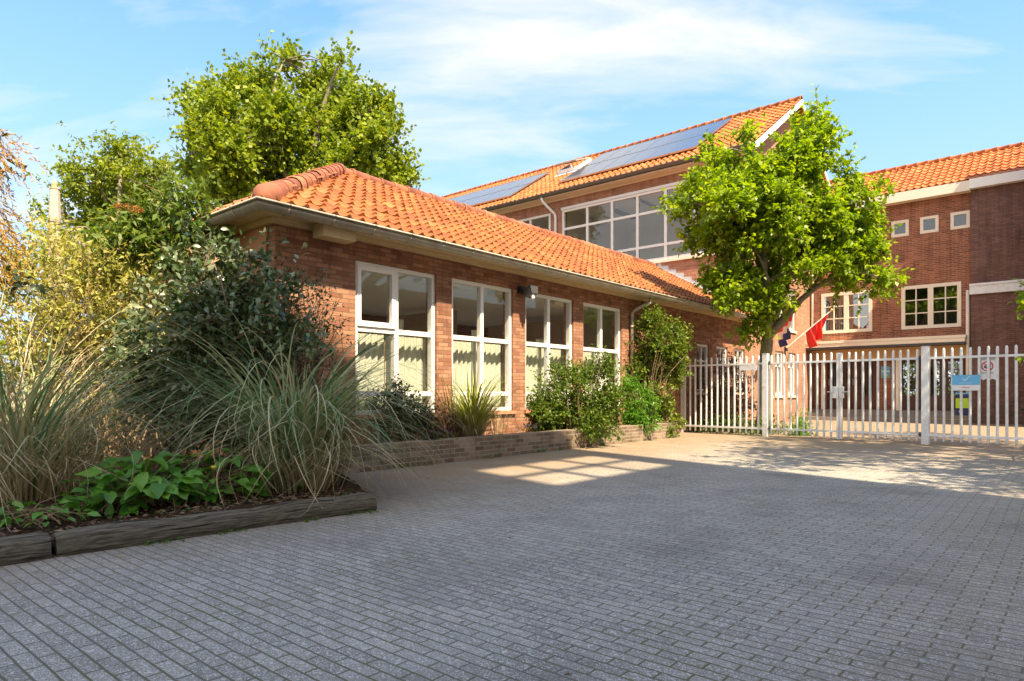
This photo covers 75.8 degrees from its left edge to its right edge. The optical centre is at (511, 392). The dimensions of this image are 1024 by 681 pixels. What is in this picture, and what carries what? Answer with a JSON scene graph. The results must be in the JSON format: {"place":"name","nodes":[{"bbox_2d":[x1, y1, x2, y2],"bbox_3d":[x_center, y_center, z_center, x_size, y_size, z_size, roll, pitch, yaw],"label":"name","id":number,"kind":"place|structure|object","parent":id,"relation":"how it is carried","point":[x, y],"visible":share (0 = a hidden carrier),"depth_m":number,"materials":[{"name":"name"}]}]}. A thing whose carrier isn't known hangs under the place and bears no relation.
{"place":"outdoors","nodes":[
{"label":"outdoors","id":0,"kind":"place"},
{"bbox_2d":[51,301,483,516],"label":"pampas grass","id":1,"kind":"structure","parent":0,"point":[293,442],"depth_m":6.24,"materials":[{"name":"plant"}]},
{"bbox_2d":[419,369,526,437],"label":"spiky grass","id":2,"kind":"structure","parent":0,"point":[475,423],"depth_m":10.68,"materials":[{"name":"plant"}]},
{"bbox_2d":[0,420,1023,680],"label":"paving","id":3,"kind":"structure","parent":0,"point":[586,564],"depth_m":3.70,"materials":[{"name":"brick"}]},
{"bbox_2d":[0,532,51,565],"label":"kerb log","id":4,"kind":"object","parent":3,"relation":"on","point":[25,548],"visible":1,"depth_m":4.07,"materials":[{"name":"wood"}]},
{"bbox_2d":[0,454,364,546],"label":"soil bed","id":5,"kind":"object","parent":3,"relation":"on","point":[351,485],"visible":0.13,"depth_m":5.43,"materials":[{"name":"brown soil"}]},
{"bbox_2d":[0,499,41,525],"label":"dock plant","id":6,"kind":"object","parent":5,"relation":"on","point":[18,519],"visible":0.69,"depth_m":4.67,"materials":[{"name":"green plant"}]},
{"bbox_2d":[0,128,54,362],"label":"golden shrub","id":7,"kind":"object","parent":5,"relation":"on","point":[14,274],"visible":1,"depth_m":5.97,"materials":[{"name":"orange plant"}]},
{"bbox_2d":[0,494,101,527],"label":"dock plant","id":8,"kind":"object","parent":5,"relation":"on","point":[52,510],"visible":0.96,"depth_m":4.72,"materials":[{"name":"green plant"}]},
{"bbox_2d":[0,205,175,463],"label":"tan shrub","id":9,"kind":"object","parent":5,"relation":"on","point":[82,289],"visible":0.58,"depth_m":8.60,"materials":[{"name":"yellow plant"}]},
{"bbox_2d":[2,420,204,495],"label":"dry grass","id":10,"kind":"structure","parent":5,"relation":"on","point":[98,462],"depth_m":5.90,"materials":[{"name":"plant"}]},
{"bbox_2d":[57,467,153,518],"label":"dock plant","id":11,"kind":"object","parent":5,"relation":"on","point":[110,497],"visible":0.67,"depth_m":5.09,"materials":[{"name":"green plant"}]},
{"bbox_2d":[0,271,262,532],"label":"pampas grass","id":12,"kind":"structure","parent":5,"relation":"on","point":[14,427],"depth_m":5.67,"materials":[{"name":"plant"}]},
{"bbox_2d":[74,450,212,518],"bbox_3d":[-3.035,0.763,5.457,1.051,0.582,0.922,0,0,0],"label":"dock plant","id":13,"kind":"object","parent":5,"relation":"on","point":[155,487],"visible":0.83,"depth_m":5.29,"materials":[{"name":"green plant"}]},
{"bbox_2d":[65,144,235,453],"bbox_3d":[-4.706,-1.217,8.950,2.079,4.344,1.629,0,0,0],"label":"buddleia bush","id":14,"kind":"object","parent":5,"relation":"on","point":[151,227],"visible":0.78,"depth_m":8.71,"materials":[{"name":"green plant"}]},
{"bbox_2d":[0,472,357,533],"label":"seedling leaves","id":15,"kind":"object","parent":5,"relation":"on","point":[186,508],"visible":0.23,"depth_m":5.25,"materials":[{"name":"green plant"}]},
{"bbox_2d":[0,470,368,539],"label":"bark chips","id":16,"kind":"object","parent":5,"relation":"on","point":[275,499],"visible":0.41,"depth_m":5.25,"materials":[{"name":"brown wood"}]},
{"bbox_2d":[151,448,272,505],"bbox_3d":[-2.610,0.735,5.740,1.024,0.503,0.851,0,0,0],"label":"dock plant","id":17,"kind":"object","parent":5,"relation":"on","point":[248,483],"visible":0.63,"depth_m":5.68,"materials":[{"name":"green plant"}]},
{"bbox_2d":[82,201,344,472],"bbox_3d":[-3.417,-0.506,7.663,3.246,3.625,1.923,0,0,0],"label":"evergreen shrub","id":18,"kind":"object","parent":5,"relation":"on","point":[192,301],"visible":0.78,"depth_m":7.42,"materials":[{"name":"green plant"}]},
{"bbox_2d":[221,246,363,414],"bbox_3d":[-2.526,-0.391,7.584,1.342,2.699,1.296,0,0,40],"label":"wispy shrub","id":19,"kind":"object","parent":5,"relation":"on","point":[311,363],"visible":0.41,"depth_m":7.62,"materials":[{"name":"green plant"}]},
{"bbox_2d":[272,475,315,491],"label":"dock plant","id":20,"kind":"object","parent":5,"relation":"on","point":[299,486],"visible":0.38,"depth_m":6.25,"materials":[{"name":"green plant"}]},
{"bbox_2d":[51,492,376,556],"bbox_3d":[-2.122,0.966,5.099,2.380,0.167,0.216,0,0,-45],"label":"kerb log","id":21,"kind":"object","parent":3,"relation":"on","point":[102,537],"visible":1,"depth_m":4.81,"materials":[{"name":"wood"}]},
{"bbox_2d":[143,509,377,546],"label":"moss tufts","id":22,"kind":"object","parent":3,"relation":"on","point":[224,532],"visible":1,"depth_m":4.91,"materials":[{"name":"green plant"}]},
{"bbox_2d":[62,163,753,456],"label":"school wing","id":23,"kind":"structure","parent":3,"relation":"on","point":[391,251],"depth_m":12.21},
{"bbox_2d":[358,319,425,409],"bbox_3d":[-2.055,-0.440,10.566,0.351,1.580,2.006,0,0,40],"label":"curtain","id":24,"kind":"object","parent":23,"relation":"hanging from","point":[415,356],"visible":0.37,"depth_m":10.64,"materials":[{"name":"fabric"}]},
{"bbox_2d":[356,260,439,419],"bbox_3d":[-1.798,-0.778,10.241,0.195,2.337,1.686,0,0,40],"label":"window","id":25,"kind":"structure","parent":23,"relation":"in","point":[361,326],"depth_m":10.23,"materials":[{"name":"white paint"}]},
{"bbox_2d":[453,330,502,407],"bbox_3d":[-0.789,-0.415,12.048,0.349,1.530,1.995,0,0,40],"label":"curtain","id":26,"kind":"object","parent":23,"relation":"hanging from","point":[493,360],"visible":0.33,"depth_m":11.97,"materials":[{"name":"fabric"}]},
{"bbox_2d":[450,278,516,415],"bbox_3d":[-0.532,-0.778,11.724,0.195,2.337,1.675,0,0,40],"label":"window","id":27,"kind":"structure","parent":23,"relation":"in","point":[480,339],"depth_m":11.75,"materials":[{"name":"white paint"}]},
{"bbox_2d":[517,284,537,298],"bbox_3d":[0.291,-1.869,12.333,0.358,0.262,0.220,0,0,40],"label":"flood lamp","id":28,"kind":"object","parent":23,"relation":"attached to","point":[530,291],"visible":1,"depth_m":12.24,"materials":[{"name":"black plastic"}]},
{"bbox_2d":[526,339,562,405],"bbox_3d":[0.481,-0.390,13.535,0.350,1.480,1.985,0,0,41],"label":"curtain","id":29,"kind":"object","parent":23,"relation":"hanging from","point":[535,357],"visible":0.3,"depth_m":13.30,"materials":[{"name":"fabric"}]},
{"bbox_2d":[524,294,571,412],"bbox_3d":[0.738,-0.778,13.210,0.195,2.337,1.665,0,0,40],"label":"window","id":30,"kind":"structure","parent":23,"relation":"in","point":[546,344],"depth_m":13.23,"materials":[{"name":"white paint"}]},
{"bbox_2d":[583,346,611,391],"bbox_3d":[1.738,-0.365,15.009,0.351,1.430,1.970,0,0,41],"label":"curtain","id":31,"kind":"object","parent":23,"relation":"hanging from","point":[588,353],"visible":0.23,"depth_m":14.87,"materials":[{"name":"fabric"}]},
{"bbox_2d":[583,302,623,409],"bbox_3d":[1.996,-0.778,14.684,0.195,2.337,1.650,0,0,40],"label":"window","id":32,"kind":"structure","parent":23,"relation":"in","point":[599,308],"depth_m":14.81,"materials":[{"name":"white paint"}]},
{"bbox_2d":[697,344,707,394],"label":"window","id":33,"kind":"structure","parent":23,"relation":"in","point":[700,346],"depth_m":18.74,"materials":[{"name":"white paint"}]},
{"bbox_2d":[717,346,725,393],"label":"window","id":34,"kind":"structure","parent":23,"relation":"in","point":[719,348],"depth_m":19.68,"materials":[{"name":"white paint"}]},
{"bbox_2d":[735,349,743,394],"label":"window","id":35,"kind":"structure","parent":23,"relation":"in","point":[737,350],"depth_m":20.76,"materials":[{"name":"white paint"}]},
{"bbox_2d":[333,422,677,473],"bbox_3d":[0.435,0.875,12.144,0.830,0.350,9.800,0,0,40],"label":"brick planter","id":36,"kind":"object","parent":3,"relation":"on","point":[503,445],"visible":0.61,"depth_m":10.55,"materials":[{"name":"brick"}]},
{"bbox_2d":[362,372,445,447],"bbox_3d":[-1.704,0.362,9.938,1.442,1.360,0.936,0,0,0],"label":"leaved shrub","id":37,"kind":"object","parent":36,"relation":"on","point":[415,417],"visible":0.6,"depth_m":9.83,"materials":[{"name":"green plant"}]},
{"bbox_2d":[434,428,460,438],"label":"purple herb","id":38,"kind":"object","parent":36,"relation":"in","point":[448,434],"visible":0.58,"depth_m":10.22,"materials":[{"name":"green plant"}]},
{"bbox_2d":[440,364,473,437],"bbox_3d":[-1.031,0.136,10.787,0.687,1.228,0.845,0,0,-44],"label":"dead plume","id":39,"kind":"object","parent":36,"relation":"on","point":[453,429],"visible":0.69,"depth_m":10.71,"materials":[{"name":"beige plant"}]},
{"bbox_2d":[485,404,523,434],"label":"dry stalks","id":40,"kind":"object","parent":36,"relation":"on","point":[494,433],"visible":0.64,"depth_m":11.45,"materials":[{"name":"plant"}]},
{"bbox_2d":[517,423,548,432],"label":"purple herb","id":41,"kind":"object","parent":36,"relation":"in","point":[528,428],"visible":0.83,"depth_m":11.75,"materials":[{"name":"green plant"}]},
{"bbox_2d":[524,344,633,446],"bbox_3d":[1.250,0.192,12.780,2.248,2.302,1.355,0,0,0],"label":"round bush","id":42,"kind":"object","parent":36,"relation":"on","point":[599,402],"visible":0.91,"depth_m":12.61,"materials":[{"name":"green plant"}]},
{"bbox_2d":[609,373,664,434],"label":"bright shrub","id":43,"kind":"object","parent":36,"relation":"on","point":[637,414],"visible":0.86,"depth_m":14.39,"materials":[{"name":"green plant"}]},
{"bbox_2d":[624,299,695,437],"bbox_3d":[3.423,-0.473,15.505,1.769,3.422,1.370,0,0,-19],"label":"climbing shrub","id":44,"kind":"object","parent":36,"relation":"on","point":[656,349],"visible":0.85,"depth_m":15.35,"materials":[{"name":"green plant"}]},
{"bbox_2d":[36,434,993,673],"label":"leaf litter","id":45,"kind":"object","parent":3,"relation":"on","point":[533,493],"visible":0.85,"depth_m":6.82,"materials":[{"name":"brown plant"}]},
{"bbox_2d":[392,435,675,468],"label":"joint weeds","id":46,"kind":"object","parent":3,"relation":"on","point":[635,440],"visible":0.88,"depth_m":11.53,"materials":[{"name":"green plant"}]},
{"bbox_2d":[680,353,768,436],"bbox_3d":[5.328,0.053,16.655,0.132,1.994,2.374,0,0,-45],"label":"metal fence","id":47,"kind":"object","parent":3,"relation":"on","point":[765,394],"visible":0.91,"depth_m":16.51,"materials":[{"name":"metal"}]},
{"bbox_2d":[740,365,756,370],"bbox_3d":[5.797,-0.610,16.125,0.011,0.120,0.420,0,0,-45],"label":"blank sign","id":48,"kind":"object","parent":47,"relation":"attached to","point":[750,367],"visible":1,"depth_m":16.12,"materials":[{"name":"metal"}]},
{"bbox_2d":[768,352,838,438],"bbox_3d":[6.697,0.060,15.209,0.143,1.940,1.617,0,0,-45],"label":"gate leaf","id":49,"kind":"object","parent":47,"relation":"attached to","point":[834,391],"visible":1,"depth_m":15.10,"materials":[{"name":"paint"}]},
{"bbox_2d":[696,351,756,430],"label":"brown leaved shrub","id":50,"kind":"object","parent":3,"relation":"on","point":[730,394],"visible":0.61,"depth_m":18.05,"materials":[{"name":"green plant"}]},
{"bbox_2d":[688,412,785,434],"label":"ground cover","id":51,"kind":"object","parent":3,"relation":"on","point":[736,424],"visible":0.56,"depth_m":17.00,"materials":[{"name":"green plant"}]},
{"bbox_2d":[651,84,914,433],"bbox_3d":[7.037,-3.221,16.606,6.395,8.588,3.611,0,0,-12],"label":"hornbeam tree","id":52,"kind":"object","parent":3,"relation":"on","point":[757,201],"visible":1,"depth_m":15.92,"materials":[{"name":"green plant"}]},
{"bbox_2d":[780,408,818,435],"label":"ground cover","id":53,"kind":"object","parent":3,"relation":"on","point":[800,424],"visible":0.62,"depth_m":16.14,"materials":[{"name":"green plant"}]},
{"bbox_2d":[805,142,1023,424],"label":"entrance wing","id":54,"kind":"structure","parent":3,"relation":"on","point":[958,235],"depth_m":23.47,"materials":[{"name":"brown brick"}]},
{"bbox_2d":[828,362,850,408],"bbox_3d":[12.906,-0.320,25.947,0.852,1.900,0.129,0,0,40],"label":"door","id":55,"kind":"structure","parent":54,"relation":"in","point":[845,400],"depth_m":26.04,"materials":[{"name":"brown paint"}]},
{"bbox_2d":[821,289,871,333],"bbox_3d":[12.889,-3.100,25.349,1.794,1.574,0.100,0,0,40],"label":"window","id":56,"kind":"structure","parent":54,"relation":"in","point":[846,305],"depth_m":25.31,"materials":[{"name":"beige paint"}]},
{"bbox_2d":[852,361,875,408],"bbox_3d":[13.592,-0.320,25.406,0.852,1.900,0.060,0,0,40],"label":"door","id":57,"kind":"structure","parent":54,"relation":"in","point":[859,397],"depth_m":25.33,"materials":[{"name":"brown paint"}]},
{"bbox_2d":[881,366,889,377],"bbox_3d":[14.110,-0.780,24.840,0.309,0.436,0.023,0,0,40],"label":"poster","id":58,"kind":"object","parent":54,"relation":"attached to","point":[887,371],"visible":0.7,"depth_m":24.82,"materials":[{"name":"paper"}]},
{"bbox_2d":[891,219,908,237],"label":"window","id":59,"kind":"structure","parent":54,"relation":"in","point":[906,221],"depth_m":24.14,"materials":[{"name":"beige paint"}]},
{"bbox_2d":[902,360,920,409],"bbox_3d":[14.768,-0.320,24.402,0.683,1.900,0.060,0,0,40],"label":"door","id":60,"kind":"structure","parent":54,"relation":"in","point":[904,397],"depth_m":24.33,"materials":[{"name":"brown paint"}]},
{"bbox_2d":[920,215,938,233],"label":"window","id":61,"kind":"structure","parent":54,"relation":"in","point":[936,217],"depth_m":23.55,"materials":[{"name":"beige paint"}]},
{"bbox_2d":[901,281,960,329],"bbox_3d":[14.992,-3.100,23.553,1.824,1.574,0.100,0,0,40],"label":"window","id":62,"kind":"structure","parent":54,"relation":"in","point":[930,287],"depth_m":23.52,"materials":[{"name":"beige paint"}]},
{"bbox_2d":[930,359,941,409],"bbox_3d":[15.302,-0.320,23.946,0.683,1.900,0.060,0,0,40],"label":"door","id":63,"kind":"structure","parent":54,"relation":"in","point":[939,398],"depth_m":23.78,"materials":[{"name":"brown paint"}]},
{"bbox_2d":[945,358,965,409],"bbox_3d":[15.815,-0.320,23.465,0.683,1.900,0.125,0,0,40],"label":"door","id":64,"kind":"structure","parent":54,"relation":"in","point":[947,398],"depth_m":23.60,"materials":[{"name":"brown paint"}]},
{"bbox_2d":[950,210,969,229],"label":"window","id":65,"kind":"structure","parent":54,"relation":"in","point":[967,212],"depth_m":22.97,"materials":[{"name":"beige paint"}]},
{"bbox_2d":[921,345,1023,444],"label":"metal fence","id":66,"kind":"object","parent":3,"relation":"on","point":[925,395],"visible":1,"depth_m":13.01,"materials":[{"name":"metal"}]},
{"bbox_2d":[839,349,920,440],"bbox_3d":[7.836,0.060,14.051,0.143,1.940,1.603,0,0,-45],"label":"gate leaf","id":67,"kind":"object","parent":66,"relation":"attached to","point":[917,358],"visible":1,"depth_m":14.08,"materials":[{"name":"paint"}]},
{"bbox_2d":[955,393,968,414],"bbox_3d":[15.584,0.388,22.758,0.386,0.776,0.240,0,0,40],"label":"information sign","id":68,"kind":"object","parent":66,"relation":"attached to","point":[965,403],"visible":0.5,"depth_m":22.64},
{"bbox_2d":[952,375,979,390],"bbox_3d":[8.918,-0.198,12.925,0.014,0.305,0.460,0,0,-45],"label":"fence sign","id":69,"kind":"object","parent":66,"relation":"attached to","point":[965,382],"visible":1,"depth_m":12.93,"materials":[{"name":"blue metal"}]},
{"bbox_2d":[981,358,995,379],"bbox_3d":[9.217,-0.459,12.754,0.008,0.432,0.275,0,0,-45],"label":"prohibition sign","id":70,"kind":"object","parent":66,"relation":"attached to","point":[984,368],"visible":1,"depth_m":12.76,"materials":[{"name":"white metal"}]},
{"bbox_2d":[1007,278,1023,362],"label":"street tree","id":71,"kind":"object","parent":3,"relation":"on","point":[1019,298],"visible":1,"depth_m":9.63,"materials":[{"name":"green plant"}]},
{"bbox_2d":[0,0,1023,393],"label":"sky","id":72,"kind":"structure","parent":0,"point":[492,90],"materials":[{"name":"blue"}]},
{"label":"ground","id":73,"kind":"structure","parent":0,"visible":0},
{"bbox_2d":[47,178,61,342],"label":"concrete pillar","id":74,"kind":"structure","parent":73,"relation":"on","point":[54,210],"depth_m":13.43,"materials":[{"name":"concrete"}]},
{"bbox_2d":[0,272,193,448],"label":"hedge shrub","id":75,"kind":"object","parent":73,"relation":"on","point":[19,368],"visible":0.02,"depth_m":9.84,"materials":[{"name":"green plant"}]},
{"bbox_2d":[22,120,189,303],"bbox_3d":[-9.517,-2.634,15.801,3.638,7.385,4.338,0,0,-35],"label":"young tree","id":76,"kind":"object","parent":73,"relation":"on","point":[115,171],"visible":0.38,"depth_m":15.15,"materials":[{"name":"green plant"}]},
{"bbox_2d":[150,30,430,210],"bbox_3d":[-8.390,-6.606,24.906,10.780,15.334,6.873,0,0,0],"label":"poplar tree","id":77,"kind":"object","parent":73,"relation":"on","point":[350,127],"visible":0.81,"depth_m":23.57,"materials":[{"name":"green plant"}]},
{"bbox_2d":[384,95,830,424],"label":"school block","id":78,"kind":"structure","parent":73,"relation":"on","point":[611,209],"depth_m":25.06,"materials":[{"name":"brick"}]},
{"bbox_2d":[453,193,469,200],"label":"solar panel","id":79,"kind":"object","parent":78,"relation":"on","point":[458,198],"visible":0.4,"depth_m":32.91,"materials":[{"name":"glass"}]},
{"bbox_2d":[456,189,484,201],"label":"solar panel","id":80,"kind":"object","parent":78,"relation":"on","point":[472,194],"visible":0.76,"depth_m":32.11,"materials":[{"name":"glass"}]},
{"bbox_2d":[461,196,480,204],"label":"solar panel","id":81,"kind":"object","parent":78,"relation":"on","point":[466,202],"visible":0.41,"depth_m":30.65,"materials":[{"name":"glass"}]},
{"bbox_2d":[467,192,495,205],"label":"solar panel","id":82,"kind":"object","parent":78,"relation":"on","point":[476,201],"visible":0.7,"depth_m":29.79,"materials":[{"name":"glass"}]},
{"bbox_2d":[467,185,499,199],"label":"solar panel","id":83,"kind":"object","parent":78,"relation":"on","point":[483,192],"visible":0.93,"depth_m":31.47,"materials":[{"name":"glass"}]},
{"bbox_2d":[477,188,510,204],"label":"solar panel","id":84,"kind":"object","parent":78,"relation":"on","point":[492,197],"visible":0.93,"depth_m":29.06,"materials":[{"name":"glass"}]},
{"bbox_2d":[482,181,514,195],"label":"solar panel","id":85,"kind":"object","parent":78,"relation":"on","point":[500,187],"visible":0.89,"depth_m":30.85,"materials":[{"name":"glass"}]},
{"bbox_2d":[493,183,529,200],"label":"solar panel","id":86,"kind":"object","parent":78,"relation":"on","point":[510,192],"visible":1,"depth_m":28.40,"materials":[{"name":"glass"}]},
{"bbox_2d":[497,176,531,191],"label":"solar panel","id":87,"kind":"object","parent":78,"relation":"on","point":[514,184],"visible":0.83,"depth_m":30.23,"materials":[{"name":"glass"}]},
{"bbox_2d":[515,172,548,186],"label":"solar panel","id":88,"kind":"object","parent":78,"relation":"on","point":[532,179],"visible":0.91,"depth_m":29.52,"materials":[{"name":"glass"}]},
{"bbox_2d":[517,213,550,230],"bbox_3d":[-0.959,-5.900,28.365,6.634,2.494,0.100,0,0,40],"label":"window","id":89,"kind":"structure","parent":78,"relation":"in","point":[531,219],"depth_m":26.62,"materials":[{"name":"white paint"}]},
{"bbox_2d":[555,157,590,176],"bbox_3d":[2.654,-9.731,28.380,1.300,0.901,1.161,0,0,40],"label":"roof skylight","id":90,"kind":"object","parent":78,"relation":"on","point":[568,168],"visible":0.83,"depth_m":28.12,"materials":[{"name":"metal"}]},
{"bbox_2d":[559,162,599,182],"bbox_3d":[2.765,-8.901,26.550,0.950,1.073,1.672,0,0,40],"label":"solar panel","id":91,"kind":"object","parent":78,"relation":"on","point":[576,174],"visible":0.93,"depth_m":26.46,"materials":[{"name":"glass"}]},
{"bbox_2d":[579,156,620,177],"bbox_3d":[3.495,-8.901,25.926,0.950,1.073,1.672,0,0,40],"label":"solar panel","id":92,"kind":"object","parent":78,"relation":"on","point":[597,168],"visible":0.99,"depth_m":25.83,"materials":[{"name":"glass"}]},
{"bbox_2d":[584,148,621,165],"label":"solar panel","id":93,"kind":"object","parent":78,"relation":"on","point":[602,157],"visible":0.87,"depth_m":27.83,"materials":[{"name":"glass"}]},
{"bbox_2d":[600,151,641,172],"bbox_3d":[4.225,-8.901,25.303,0.950,1.073,1.672,0,0,40],"label":"solar panel","id":94,"kind":"object","parent":78,"relation":"on","point":[619,162],"visible":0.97,"depth_m":25.21,"materials":[{"name":"glass"}]},
{"bbox_2d":[603,143,640,160],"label":"solar panel","id":95,"kind":"object","parent":78,"relation":"on","point":[622,151],"visible":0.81,"depth_m":27.19,"materials":[{"name":"glass"}]},
{"bbox_2d":[561,180,718,263],"bbox_3d":[4.511,-5.900,23.661,6.730,2.700,0.150,0,0,40],"label":"window","id":96,"kind":"structure","parent":78,"relation":"in","point":[636,194],"depth_m":23.67,"materials":[{"name":"white paint"}]},
{"bbox_2d":[623,137,661,155],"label":"solar panel","id":97,"kind":"object","parent":78,"relation":"on","point":[642,146],"visible":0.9,"depth_m":26.56,"materials":[{"name":"glass"}]},
{"bbox_2d":[621,144,665,166],"bbox_3d":[4.955,-8.901,24.680,0.950,1.073,1.672,0,0,40],"label":"solar panel","id":98,"kind":"object","parent":78,"relation":"on","point":[643,155],"visible":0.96,"depth_m":24.57,"materials":[{"name":"glass"}]},
{"bbox_2d":[645,131,683,149],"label":"solar panel","id":99,"kind":"object","parent":78,"relation":"on","point":[663,140],"visible":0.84,"depth_m":25.95,"materials":[{"name":"glass"}]},
{"bbox_2d":[645,138,688,160],"bbox_3d":[5.685,-8.901,24.056,0.950,1.073,1.672,0,0,40],"label":"solar panel","id":100,"kind":"object","parent":78,"relation":"on","point":[666,150],"visible":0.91,"depth_m":23.95,"materials":[{"name":"glass"}]},
{"bbox_2d":[667,124,707,143],"bbox_3d":[6.760,-9.932,25.314,0.950,1.073,1.672,0,0,40],"label":"solar panel","id":101,"kind":"object","parent":78,"relation":"on","point":[688,133],"visible":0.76,"depth_m":25.31,"materials":[{"name":"glass"}]},
{"bbox_2d":[669,131,714,154],"bbox_3d":[6.415,-8.901,23.433,0.950,1.073,1.672,0,0,40],"label":"solar panel","id":102,"kind":"object","parent":78,"relation":"on","point":[690,143],"visible":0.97,"depth_m":23.26,"materials":[{"name":"glass"}]},
{"bbox_2d":[690,118,732,137],"bbox_3d":[7.490,-9.932,24.691,0.950,1.073,1.672,0,0,40],"label":"solar panel","id":103,"kind":"object","parent":78,"relation":"on","point":[714,126],"visible":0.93,"depth_m":24.66,"materials":[{"name":"glass"}]},
{"bbox_2d":[775,351,782,397],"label":"window","id":104,"kind":"structure","parent":78,"relation":"in","point":[776,352],"depth_m":23.75,"materials":[{"name":"white paint"}]},
{"bbox_2d":[778,315,792,346],"bbox_3d":[8.810,-2.024,21.366,0.260,1.068,2.568,0,0,2],"label":"flag","id":105,"kind":"object","parent":78,"relation":"attached to","point":[784,334],"visible":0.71,"depth_m":21.25,"materials":[{"name":"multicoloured fabric"}]},
{"bbox_2d":[788,353,795,397],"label":"window","id":106,"kind":"structure","parent":78,"relation":"in","point":[788,353],"depth_m":24.52,"materials":[{"name":"white paint"}]},
{"bbox_2d":[788,289,796,333],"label":"window","id":107,"kind":"structure","parent":78,"relation":"in","point":[792,322],"depth_m":24.72,"materials":[{"name":"white paint"}]},
{"bbox_2d":[784,309,832,354],"bbox_3d":[10.602,-2.163,23.581,1.644,1.582,0.317,0,0,29],"label":"flag","id":108,"kind":"object","parent":78,"relation":"attached to","point":[814,332],"visible":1,"depth_m":23.44,"materials":[{"name":"red fabric"}]},
{"bbox_2d":[903,361,959,395],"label":"garden hedge","id":109,"kind":"object","parent":73,"relation":"on","point":[914,380],"visible":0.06,"depth_m":30.90,"materials":[{"name":"green plant"}]}
]}

